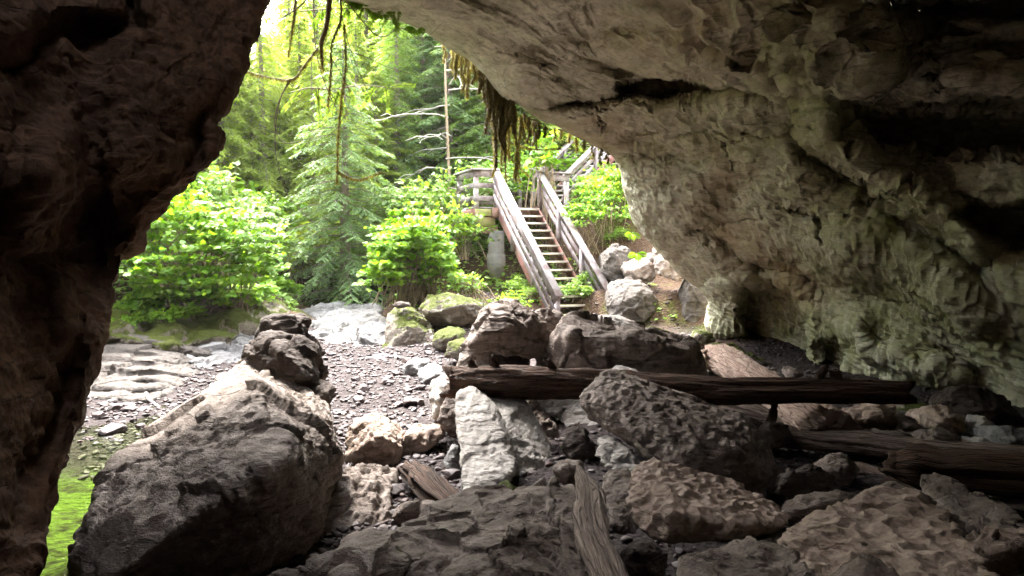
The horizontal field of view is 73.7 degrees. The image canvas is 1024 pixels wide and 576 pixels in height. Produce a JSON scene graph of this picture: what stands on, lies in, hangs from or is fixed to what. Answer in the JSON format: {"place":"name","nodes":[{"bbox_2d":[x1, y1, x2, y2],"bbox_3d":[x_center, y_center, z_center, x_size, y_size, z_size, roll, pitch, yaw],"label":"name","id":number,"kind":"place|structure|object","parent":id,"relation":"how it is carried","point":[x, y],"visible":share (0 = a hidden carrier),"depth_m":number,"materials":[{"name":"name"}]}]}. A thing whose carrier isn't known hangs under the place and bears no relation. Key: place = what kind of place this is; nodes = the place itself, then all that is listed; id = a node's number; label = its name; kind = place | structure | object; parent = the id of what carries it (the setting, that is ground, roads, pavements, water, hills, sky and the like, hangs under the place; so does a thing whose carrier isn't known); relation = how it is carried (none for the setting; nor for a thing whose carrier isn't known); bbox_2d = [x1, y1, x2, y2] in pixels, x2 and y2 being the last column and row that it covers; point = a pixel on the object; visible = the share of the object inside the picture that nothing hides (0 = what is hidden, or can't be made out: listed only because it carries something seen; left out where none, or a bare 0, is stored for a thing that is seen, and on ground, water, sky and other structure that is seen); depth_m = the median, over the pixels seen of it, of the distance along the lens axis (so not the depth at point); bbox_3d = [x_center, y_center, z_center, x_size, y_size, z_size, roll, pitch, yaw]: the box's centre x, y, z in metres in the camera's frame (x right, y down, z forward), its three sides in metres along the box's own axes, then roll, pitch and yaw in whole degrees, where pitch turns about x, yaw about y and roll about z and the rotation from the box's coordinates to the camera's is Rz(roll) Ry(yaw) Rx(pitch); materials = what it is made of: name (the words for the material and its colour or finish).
{"place":"outdoors","nodes":[
{"label":"outdoors","id":0,"kind":"place"},
{"bbox_2d":[0,0,270,575],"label":"cave wall","id":1,"kind":"structure","parent":0,"point":[113,113],"depth_m":4.75,"materials":[{"name":"stone"}]},
{"bbox_2d":[40,147,1023,575],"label":"ground","id":2,"kind":"structure","parent":0,"point":[70,509],"depth_m":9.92,"materials":[{"name":"gravel"}]},
{"bbox_2d":[89,334,213,402],"bbox_3d":[-6.829,1.359,12.014,3.748,1.303,4.689,0,3,0],"label":"rock ledge","id":3,"kind":"object","parent":2,"relation":"on","point":[132,372],"visible":0.34,"depth_m":11.03,"materials":[{"name":"stone"}]},
{"bbox_2d":[107,305,256,351],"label":"mossy bank","id":4,"kind":"structure","parent":2,"relation":"on","point":[175,335],"depth_m":12.90,"materials":[{"name":"plant"}]},
{"bbox_2d":[166,301,208,319],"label":"shrub","id":5,"kind":"object","parent":4,"relation":"on","point":[187,312],"visible":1,"depth_m":13.13,"materials":[{"name":"green plant"}]},
{"bbox_2d":[187,284,229,307],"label":"shrub","id":6,"kind":"object","parent":4,"relation":"on","point":[219,299],"visible":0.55,"depth_m":13.83,"materials":[{"name":"green plant"}]},
{"bbox_2d":[115,180,291,316],"bbox_3d":[-6.861,-0.755,14.068,4.760,3.350,4.059,0,3,0],"label":"shrub","id":7,"kind":"object","parent":2,"relation":"on","point":[206,223],"visible":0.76,"depth_m":13.56,"materials":[{"name":"green plant"}]},
{"bbox_2d":[151,160,282,276],"bbox_3d":[-7.981,-1.825,17.539,4.167,3.461,2.694,-1,4,-22],"label":"shrub","id":8,"kind":"object","parent":2,"relation":"on","point":[216,187],"visible":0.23,"depth_m":17.52,"materials":[{"name":"green plant"}]},
{"bbox_2d":[186,333,253,368],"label":"boulder","id":9,"kind":"object","parent":2,"relation":"on","point":[224,352],"visible":0.38,"depth_m":12.63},
{"bbox_2d":[152,59,304,276],"bbox_3d":[-9.773,-5.387,22.757,5.428,10.140,5.167,-2,4,-28],"label":"conifer tree","id":10,"kind":"object","parent":2,"relation":"on","point":[222,159],"visible":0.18,"depth_m":22.71,"materials":[{"name":"green plant"}]},
{"bbox_2d":[67,359,399,575],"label":"boulder","id":11,"kind":"object","parent":2,"relation":"on","point":[237,470],"visible":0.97,"depth_m":4.34,"materials":[{"name":"grey stone"}]},
{"bbox_2d":[239,329,328,386],"bbox_3d":[-2.336,0.754,6.952,0.885,0.688,1.008,0,3,0],"label":"boulder","id":12,"kind":"object","parent":11,"relation":"on","point":[291,358],"visible":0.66,"depth_m":6.68,"materials":[{"name":"stone"}]},
{"bbox_2d":[249,312,311,343],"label":"boulder","id":13,"kind":"object","parent":12,"relation":"on","point":[300,323],"visible":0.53,"depth_m":7.07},
{"bbox_2d":[204,177,307,242],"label":"shrub","id":14,"kind":"object","parent":2,"relation":"on","point":[241,186],"visible":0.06,"depth_m":21.95,"materials":[{"name":"green plant"}]},
{"bbox_2d":[228,95,286,242],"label":"conifer tree","id":15,"kind":"object","parent":2,"relation":"on","point":[250,133],"visible":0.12,"depth_m":23.58,"materials":[{"name":"green plant"}]},
{"bbox_2d":[231,189,315,295],"bbox_3d":[-7.166,-1.365,19.485,2.018,3.172,3.487,-3,5,-41],"label":"shrub","id":16,"kind":"object","parent":2,"relation":"on","point":[289,242],"visible":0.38,"depth_m":19.27,"materials":[{"name":"green plant"}]},
{"bbox_2d":[212,4,338,278],"bbox_3d":[-8.632,-5.028,23.864,5.436,10.157,4.800,1,4,15],"label":"conifer tree","id":17,"kind":"object","parent":2,"relation":"on","point":[261,92],"visible":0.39,"depth_m":23.46,"materials":[{"name":"green plant"}]},
{"bbox_2d":[248,100,319,268],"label":"conifer tree","id":18,"kind":"object","parent":2,"relation":"on","point":[284,129],"visible":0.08,"depth_m":24.60,"materials":[{"name":"green plant"}]},
{"bbox_2d":[254,0,335,161],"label":"conifer tree","id":19,"kind":"object","parent":2,"relation":"on","point":[287,5],"visible":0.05,"depth_m":28.27,"materials":[{"name":"green plant"}]},
{"bbox_2d":[245,15,364,267],"bbox_3d":[-8.051,-5.164,25.825,5.957,10.080,6.263,0,3,0],"label":"conifer tree","id":20,"kind":"object","parent":2,"relation":"on","point":[301,53],"visible":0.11,"depth_m":25.38,"materials":[{"name":"green plant"}]},
{"bbox_2d":[263,55,357,289],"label":"conifer tree","id":21,"kind":"object","parent":2,"relation":"on","point":[306,120],"visible":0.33,"depth_m":23.54,"materials":[{"name":"green plant"}]},
{"bbox_2d":[263,221,357,286],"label":"shrub","id":22,"kind":"object","parent":2,"relation":"on","point":[294,270],"visible":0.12,"depth_m":21.59,"materials":[{"name":"green plant"}]},
{"bbox_2d":[269,0,362,133],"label":"conifer tree","id":23,"kind":"object","parent":2,"relation":"on","point":[317,5],"visible":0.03,"depth_m":35.12,"materials":[{"name":"green plant"}]},
{"bbox_2d":[305,550,334,575],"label":"rock","id":24,"kind":"object","parent":2,"relation":"on","point":[316,564],"visible":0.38,"depth_m":3.66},
{"bbox_2d":[256,41,405,308],"bbox_3d":[-4.991,-2.926,20.502,5.076,8.800,5.434,2,4,29],"label":"conifer tree","id":25,"kind":"object","parent":2,"relation":"on","point":[345,211],"visible":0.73,"depth_m":20.20,"materials":[{"name":"green plant"}]},
{"bbox_2d":[298,300,386,345],"bbox_3d":[-4.317,0.999,16.513,2.738,1.092,5.372,-1,4,-19],"label":"boulder","id":26,"kind":"object","parent":2,"relation":"on","point":[338,322],"visible":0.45,"depth_m":16.47,"materials":[{"name":"stone"}]},
{"bbox_2d":[321,18,381,277],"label":"conifer tree","id":27,"kind":"object","parent":2,"relation":"on","point":[357,24],"visible":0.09,"depth_m":26.47,"materials":[{"name":"green plant"}]},
{"bbox_2d":[315,2,404,123],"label":"conifer tree","id":28,"kind":"object","parent":2,"relation":"on","point":[364,18],"visible":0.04,"depth_m":30.16,"materials":[{"name":"green plant"}]},
{"bbox_2d":[314,71,422,261],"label":"conifer tree","id":29,"kind":"object","parent":2,"relation":"on","point":[375,77],"visible":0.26,"depth_m":23.58,"materials":[{"name":"green plant"}]},
{"bbox_2d":[344,412,405,465],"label":"rock","id":30,"kind":"object","parent":2,"relation":"on","point":[374,438],"visible":0.95,"depth_m":6.82,"materials":[{"name":"beige stone"}]},
{"bbox_2d":[331,19,441,237],"bbox_3d":[-4.384,-6.790,26.662,6.527,12.808,6.856,0,3,0],"label":"conifer tree","id":31,"kind":"object","parent":2,"relation":"on","point":[376,25],"visible":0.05,"depth_m":26.30,"materials":[{"name":"green plant"}]},
{"bbox_2d":[113,173,682,319],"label":"undergrowth","id":32,"kind":"object","parent":2,"relation":"on","point":[287,297],"visible":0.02,"depth_m":19.11,"materials":[{"name":"green plant"}]},
{"bbox_2d":[349,19,452,246],"bbox_3d":[-4.010,-5.308,24.239,4.518,9.560,5.116,-1,4,-11],"label":"conifer tree","id":33,"kind":"object","parent":2,"relation":"on","point":[388,79],"visible":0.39,"depth_m":23.85,"materials":[{"name":"green plant"}]},
{"bbox_2d":[382,307,433,347],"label":"boulder","id":34,"kind":"object","parent":2,"relation":"on","point":[406,326],"visible":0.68,"depth_m":14.07,"materials":[{"name":"stone"}]},
{"bbox_2d":[352,201,464,307],"bbox_3d":[-2.674,-0.904,17.257,2.855,2.730,3.196,-1,4,-18],"label":"shrub","id":35,"kind":"object","parent":2,"relation":"on","point":[402,241],"visible":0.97,"depth_m":16.59,"materials":[{"name":"green plant"}]},
{"bbox_2d":[392,499,434,524],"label":"rock","id":36,"kind":"object","parent":2,"relation":"on","point":[406,511],"visible":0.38,"depth_m":4.91,"materials":[{"name":"stone"}]},
{"bbox_2d":[365,25,465,240],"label":"conifer tree","id":37,"kind":"object","parent":2,"relation":"on","point":[421,61],"visible":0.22,"depth_m":24.71,"materials":[{"name":"green plant"}]},
{"bbox_2d":[401,423,445,456],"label":"rock","id":38,"kind":"object","parent":2,"relation":"on","point":[418,437],"visible":0.81,"depth_m":7.24,"materials":[{"name":"beige stone"}]},
{"bbox_2d":[437,398,456,437],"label":"rock","id":39,"kind":"object","parent":38,"relation":"on","point":[446,419],"visible":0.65,"depth_m":7.27,"materials":[{"name":"stone"}]},
{"bbox_2d":[397,459,459,500],"bbox_3d":[-0.632,1.716,5.744,0.327,0.278,1.286,-2,4,-27],"label":"driftwood stump","id":40,"kind":"object","parent":2,"relation":"on","point":[423,482],"visible":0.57,"depth_m":5.79,"materials":[{"name":"wood"}]},
{"bbox_2d":[429,375,449,419],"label":"rock","id":41,"kind":"object","parent":2,"relation":"on","point":[439,384],"visible":0.48,"depth_m":7.88,"materials":[{"name":"stone"}]},
{"bbox_2d":[367,159,521,261],"bbox_3d":[-2.083,-2.338,20.718,4.775,3.143,2.683,0,3,0],"label":"shrub","id":42,"kind":"object","parent":2,"relation":"on","point":[415,193],"visible":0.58,"depth_m":20.27,"materials":[{"name":"green plant"}]},
{"bbox_2d":[388,29,507,235],"bbox_3d":[-2.282,-6.635,24.673,5.714,10.674,5.439,1,4,16],"label":"conifer tree","id":43,"kind":"object","parent":2,"relation":"on","point":[433,70],"visible":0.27,"depth_m":24.20,"materials":[{"name":"green plant"}]},
{"bbox_2d":[431,326,465,350],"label":"rock","id":44,"kind":"object","parent":2,"relation":"on","point":[443,337],"visible":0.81,"depth_m":13.33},
{"bbox_2d":[419,292,484,325],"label":"boulder","id":45,"kind":"object","parent":2,"relation":"on","point":[446,308],"visible":0.94,"depth_m":14.72,"materials":[{"name":"stone"}]},
{"bbox_2d":[409,52,499,194],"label":"conifer tree","id":46,"kind":"object","parent":2,"relation":"on","point":[468,110],"visible":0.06,"depth_m":24.54,"materials":[{"name":"green plant"}]},
{"bbox_2d":[327,476,587,575],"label":"boulder","id":47,"kind":"object","parent":2,"relation":"on","point":[490,530],"visible":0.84,"depth_m":3.46,"materials":[{"name":"stone"}]},
{"bbox_2d":[572,464,628,575],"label":"driftwood stick","id":48,"kind":"object","parent":47,"relation":"on","point":[598,553],"visible":1,"depth_m":3.44,"materials":[{"name":"brown wood"}]},
{"bbox_2d":[358,46,558,214],"bbox_3d":[-1.826,-4.907,22.093,6.553,8.801,5.789,0,3,0],"label":"dead tree","id":49,"kind":"object","parent":2,"relation":"on","point":[448,158],"visible":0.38,"depth_m":22.20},
{"bbox_2d":[417,196,501,260],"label":"shrub","id":50,"kind":"object","parent":2,"relation":"on","point":[463,229],"visible":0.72,"depth_m":19.20,"materials":[{"name":"green plant"}]},
{"bbox_2d":[445,271,495,305],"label":"shrub","id":51,"kind":"object","parent":2,"relation":"on","point":[464,278],"visible":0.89,"depth_m":16.29,"materials":[{"name":"green plant"}]},
{"bbox_2d":[434,59,532,180],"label":"conifer tree","id":52,"kind":"object","parent":2,"relation":"on","point":[478,109],"visible":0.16,"depth_m":23.70,"materials":[{"name":"green plant"}]},
{"bbox_2d":[450,137,530,171],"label":"shrub","id":53,"kind":"object","parent":2,"relation":"on","point":[480,151],"visible":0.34,"depth_m":23.59,"materials":[{"name":"green plant"}]},
{"bbox_2d":[454,386,551,489],"bbox_3d":[-0.064,1.530,6.900,1.058,0.897,2.613,0,3,0],"label":"boulder","id":54,"kind":"object","parent":2,"relation":"on","point":[500,439],"visible":0.78,"depth_m":6.68,"materials":[{"name":"stone"}]},
{"bbox_2d":[456,298,551,366],"bbox_3d":[-0.030,0.798,9.326,1.516,1.265,1.524,0,3,0],"label":"boulder","id":55,"kind":"object","parent":2,"relation":"on","point":[506,327],"visible":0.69,"depth_m":8.83,"materials":[{"name":"stone"}]},
{"bbox_2d":[470,150,581,232],"bbox_3d":[0.536,-3.170,22.400,3.908,3.170,2.562,-3,4,-36],"label":"shrub","id":56,"kind":"object","parent":2,"relation":"on","point":[569,161],"visible":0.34,"depth_m":22.00,"materials":[{"name":"green plant"}]},
{"bbox_2d":[453,168,608,314],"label":"staircase","id":57,"kind":"structure","parent":2,"relation":"on","point":[512,211],"depth_m":18.84,"materials":[{"name":"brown wood"}]},
{"bbox_2d":[472,115,598,174],"bbox_3d":[0.917,-5.098,24.270,4.489,2.428,3.887,1,4,22],"label":"shrub","id":58,"kind":"object","parent":2,"relation":"on","point":[562,141],"visible":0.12,"depth_m":23.48,"materials":[{"name":"green plant"}]},
{"bbox_2d":[521,129,565,250],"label":"shrub","id":59,"kind":"object","parent":2,"relation":"on","point":[551,161],"visible":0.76,"depth_m":19.85,"materials":[{"name":"green plant"}]},
{"bbox_2d":[527,400,563,441],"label":"rock","id":60,"kind":"object","parent":2,"relation":"on","point":[548,425],"visible":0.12,"depth_m":7.88,"materials":[{"name":"stone"}]},
{"bbox_2d":[537,399,597,425],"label":"boulder","id":61,"kind":"object","parent":2,"relation":"on","point":[568,411],"visible":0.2,"depth_m":8.49,"materials":[{"name":"stone"}]},
{"bbox_2d":[546,310,708,375],"bbox_3d":[1.499,0.813,9.483,2.121,1.002,2.121,0,3,0],"label":"boulder","id":62,"kind":"object","parent":61,"relation":"on","point":[582,339],"visible":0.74,"depth_m":8.59,"materials":[{"name":"stone"}]},
{"bbox_2d":[553,459,583,484],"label":"rock","id":63,"kind":"object","parent":2,"relation":"on","point":[564,471],"visible":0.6,"depth_m":5.88,"materials":[{"name":"stone"}]},
{"bbox_2d":[528,136,614,207],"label":"staircase","id":64,"kind":"structure","parent":2,"relation":"on","point":[581,161],"depth_m":22.18,"materials":[{"name":"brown wood"}]},
{"bbox_2d":[560,422,596,459],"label":"rock","id":65,"kind":"object","parent":2,"relation":"on","point":[577,443],"visible":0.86,"depth_m":6.83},
{"bbox_2d":[553,161,627,219],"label":"shrub","id":66,"kind":"object","parent":2,"relation":"on","point":[589,176],"visible":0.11,"depth_m":21.19,"materials":[{"name":"green plant"}]},
{"bbox_2d":[560,166,630,270],"bbox_3d":[2.551,-1.944,18.894,2.780,2.961,1.698,-2,4,-28],"label":"shrub","id":67,"kind":"object","parent":2,"relation":"on","point":[607,184],"visible":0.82,"depth_m":18.82,"materials":[{"name":"green plant"}]},
{"bbox_2d":[599,243,633,280],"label":"rock","id":68,"kind":"object","parent":2,"relation":"on","point":[613,258],"visible":0.73,"depth_m":16.79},
{"bbox_2d":[598,314,634,321],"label":"rock","id":69,"kind":"object","parent":2,"relation":"on","point":[619,317],"visible":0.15,"depth_m":14.66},
{"bbox_2d":[595,436,637,471],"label":"rock","id":70,"kind":"object","parent":2,"relation":"on","point":[613,453],"visible":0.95,"depth_m":5.96,"materials":[{"name":"stone"}]},
{"bbox_2d":[602,467,638,534],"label":"rock","id":71,"kind":"object","parent":2,"relation":"on","point":[615,486],"visible":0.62,"depth_m":4.55,"materials":[{"name":"stone"}]},
{"bbox_2d":[605,277,656,321],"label":"boulder","id":72,"kind":"object","parent":2,"relation":"on","point":[629,298],"visible":0.91,"depth_m":15.38,"materials":[{"name":"stone"}]},
{"bbox_2d":[620,253,655,283],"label":"rock","id":73,"kind":"object","parent":72,"relation":"on","point":[643,269],"visible":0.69,"depth_m":16.05,"materials":[{"name":"stone"}]},
{"bbox_2d":[619,540,667,575],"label":"rock","id":74,"kind":"object","parent":2,"relation":"on","point":[644,558],"visible":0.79,"depth_m":3.56,"materials":[{"name":"stone"}]},
{"bbox_2d":[579,368,779,498],"bbox_3d":[1.532,1.319,6.537,1.765,0.973,2.111,0,3,0],"label":"boulder","id":75,"kind":"object","parent":2,"relation":"on","point":[647,420],"visible":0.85,"depth_m":6.00,"materials":[{"name":"stone"}]},
{"bbox_2d":[678,279,707,322],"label":"rock","id":76,"kind":"object","parent":2,"relation":"on","point":[693,300],"visible":0.69,"depth_m":15.16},
{"bbox_2d":[716,404,794,430],"bbox_3d":[2.692,1.456,7.959,0.345,0.461,1.887,-3,5,-45],"label":"drift log","id":77,"kind":"object","parent":2,"relation":"on","point":[757,414],"visible":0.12,"depth_m":7.76,"materials":[{"name":"wood"}]},
{"bbox_2d":[759,419,795,450],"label":"rock","id":78,"kind":"object","parent":2,"relation":"on","point":[778,435],"visible":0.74,"depth_m":6.84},
{"bbox_2d":[438,354,918,425],"bbox_3d":[1.666,1.097,7.402,5.051,0.697,0.470,1,4,8],"label":"long log","id":79,"kind":"object","parent":78,"relation":"on","point":[551,380],"visible":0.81,"depth_m":7.18,"materials":[{"name":"wood"}]},
{"bbox_2d":[702,343,862,430],"bbox_3d":[3.332,1.289,9.140,0.716,0.545,4.595,0,3,0],"label":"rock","id":80,"kind":"object","parent":2,"relation":"on","point":[724,360],"visible":0.56,"depth_m":7.55,"materials":[{"name":"stone"}]},
{"bbox_2d":[765,464,837,500],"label":"rock","id":81,"kind":"object","parent":2,"relation":"on","point":[789,484],"visible":0.75,"depth_m":5.43,"materials":[{"name":"stone"}]},
{"bbox_2d":[781,489,856,521],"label":"rock","id":82,"kind":"object","parent":2,"relation":"on","point":[800,507],"visible":0.63,"depth_m":4.97,"materials":[{"name":"stone"}]},
{"bbox_2d":[814,452,859,488],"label":"rock","id":83,"kind":"object","parent":2,"relation":"on","point":[843,469],"visible":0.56,"depth_m":6.05,"materials":[{"name":"stone"}]},
{"bbox_2d":[841,403,896,430],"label":"rock","id":84,"kind":"object","parent":2,"relation":"on","point":[882,417],"visible":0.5,"depth_m":7.49,"materials":[{"name":"beige stone"}]},
{"bbox_2d":[777,485,999,575],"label":"boulder","id":85,"kind":"object","parent":2,"relation":"on","point":[905,531],"visible":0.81,"depth_m":3.54,"materials":[{"name":"beige stone"}]},
{"bbox_2d":[676,536,814,575],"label":"boulder","id":86,"kind":"object","parent":85,"relation":"on","point":[749,556],"visible":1,"depth_m":3.20,"materials":[{"name":"stone"}]},
{"bbox_2d":[726,527,789,544],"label":"rock","id":87,"kind":"object","parent":85,"relation":"on","point":[774,537],"visible":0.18,"depth_m":3.88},
{"bbox_2d":[625,457,791,543],"bbox_3d":[1.185,1.289,4.278,1.028,0.236,1.122,0,3,0],"label":"boulder","id":88,"kind":"object","parent":87,"relation":"on","point":[667,502],"visible":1,"depth_m":3.95,"materials":[{"name":"beige stone"}]},
{"bbox_2d":[829,552,899,575],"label":"rock","id":89,"kind":"object","parent":85,"relation":"on","point":[863,564],"visible":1,"depth_m":2.43,"materials":[{"name":"stone"}]},
{"bbox_2d":[782,430,1023,458],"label":"drift log","id":90,"kind":"object","parent":2,"relation":"on","point":[868,443],"visible":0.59,"depth_m":6.64,"materials":[{"name":"brown wood"}]},
{"bbox_2d":[908,427,962,441],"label":"rock","id":91,"kind":"object","parent":2,"relation":"on","point":[938,433],"visible":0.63,"depth_m":7.03,"materials":[{"name":"stone"}]},
{"bbox_2d":[905,404,966,432],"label":"rock","id":92,"kind":"object","parent":2,"relation":"on","point":[946,417],"visible":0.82,"depth_m":7.59,"materials":[{"name":"beige stone"}]},
{"bbox_2d":[928,384,1023,425],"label":"rock","id":93,"kind":"object","parent":2,"relation":"on","point":[986,402],"visible":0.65,"depth_m":7.97,"materials":[{"name":"stone"}]},
{"bbox_2d":[963,524,1023,575],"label":"rock","id":94,"kind":"object","parent":2,"relation":"on","point":[1003,550],"visible":0.61,"depth_m":3.64,"materials":[{"name":"beige stone"}]},
{"bbox_2d":[920,472,1023,534],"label":"boulder","id":95,"kind":"object","parent":94,"relation":"on","point":[976,511],"visible":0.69,"depth_m":4.34,"materials":[{"name":"stone"}]},
{"bbox_2d":[966,424,1023,445],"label":"rock","id":96,"kind":"object","parent":2,"relation":"on","point":[1007,434],"visible":0.67,"depth_m":7.02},
{"bbox_2d":[987,495,1023,510],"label":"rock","id":97,"kind":"object","parent":2,"relation":"on","point":[1017,504],"visible":0.14,"depth_m":5.17,"materials":[{"name":"stone"}]},
{"bbox_2d":[878,443,1023,499],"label":"drift log","id":98,"kind":"object","parent":97,"relation":"on","point":[994,473],"visible":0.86,"depth_m":5.23,"materials":[{"name":"wood"}]},
{"bbox_2d":[342,0,1023,406],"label":"cave wall","id":99,"kind":"structure","parent":0,"point":[840,182],"depth_m":9.20,"materials":[{"name":"stone"}]},
{"bbox_2d":[281,87,348,127],"bbox_3d":[-2.649,-2.427,9.206,0.934,0.551,0.167,0,3,0],"label":"hanging bough","id":100,"kind":"object","parent":99,"relation":"hanging from","point":[336,97],"visible":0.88,"depth_m":9.20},
{"bbox_2d":[247,0,439,222],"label":"mossy branch","id":101,"kind":"object","parent":99,"relation":"hanging from","point":[328,5],"visible":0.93,"depth_m":8.60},
{"bbox_2d":[301,8,401,37],"bbox_3d":[-2.214,-3.814,9.803,1.633,0.450,0.168,0,3,0],"label":"hanging bough","id":102,"kind":"object","parent":99,"relation":"attached to","point":[348,16],"visible":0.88,"depth_m":9.79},
{"bbox_2d":[440,43,477,99],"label":"hanging moss","id":103,"kind":"object","parent":99,"relation":"hanging from","point":[457,61],"visible":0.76,"depth_m":11.63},
{"bbox_2d":[475,66,517,169],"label":"hanging moss","id":104,"kind":"object","parent":99,"relation":"hanging from","point":[500,109],"visible":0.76,"depth_m":11.82,"materials":[{"name":"plant"}]},
{"bbox_2d":[490,109,524,183],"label":"hanging moss","id":105,"kind":"object","parent":99,"relation":"hanging from","point":[517,154],"visible":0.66,"depth_m":12.10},
{"bbox_2d":[521,113,547,148],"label":"hanging moss","id":106,"kind":"object","parent":99,"relation":"hanging from","point":[536,125],"visible":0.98,"depth_m":12.34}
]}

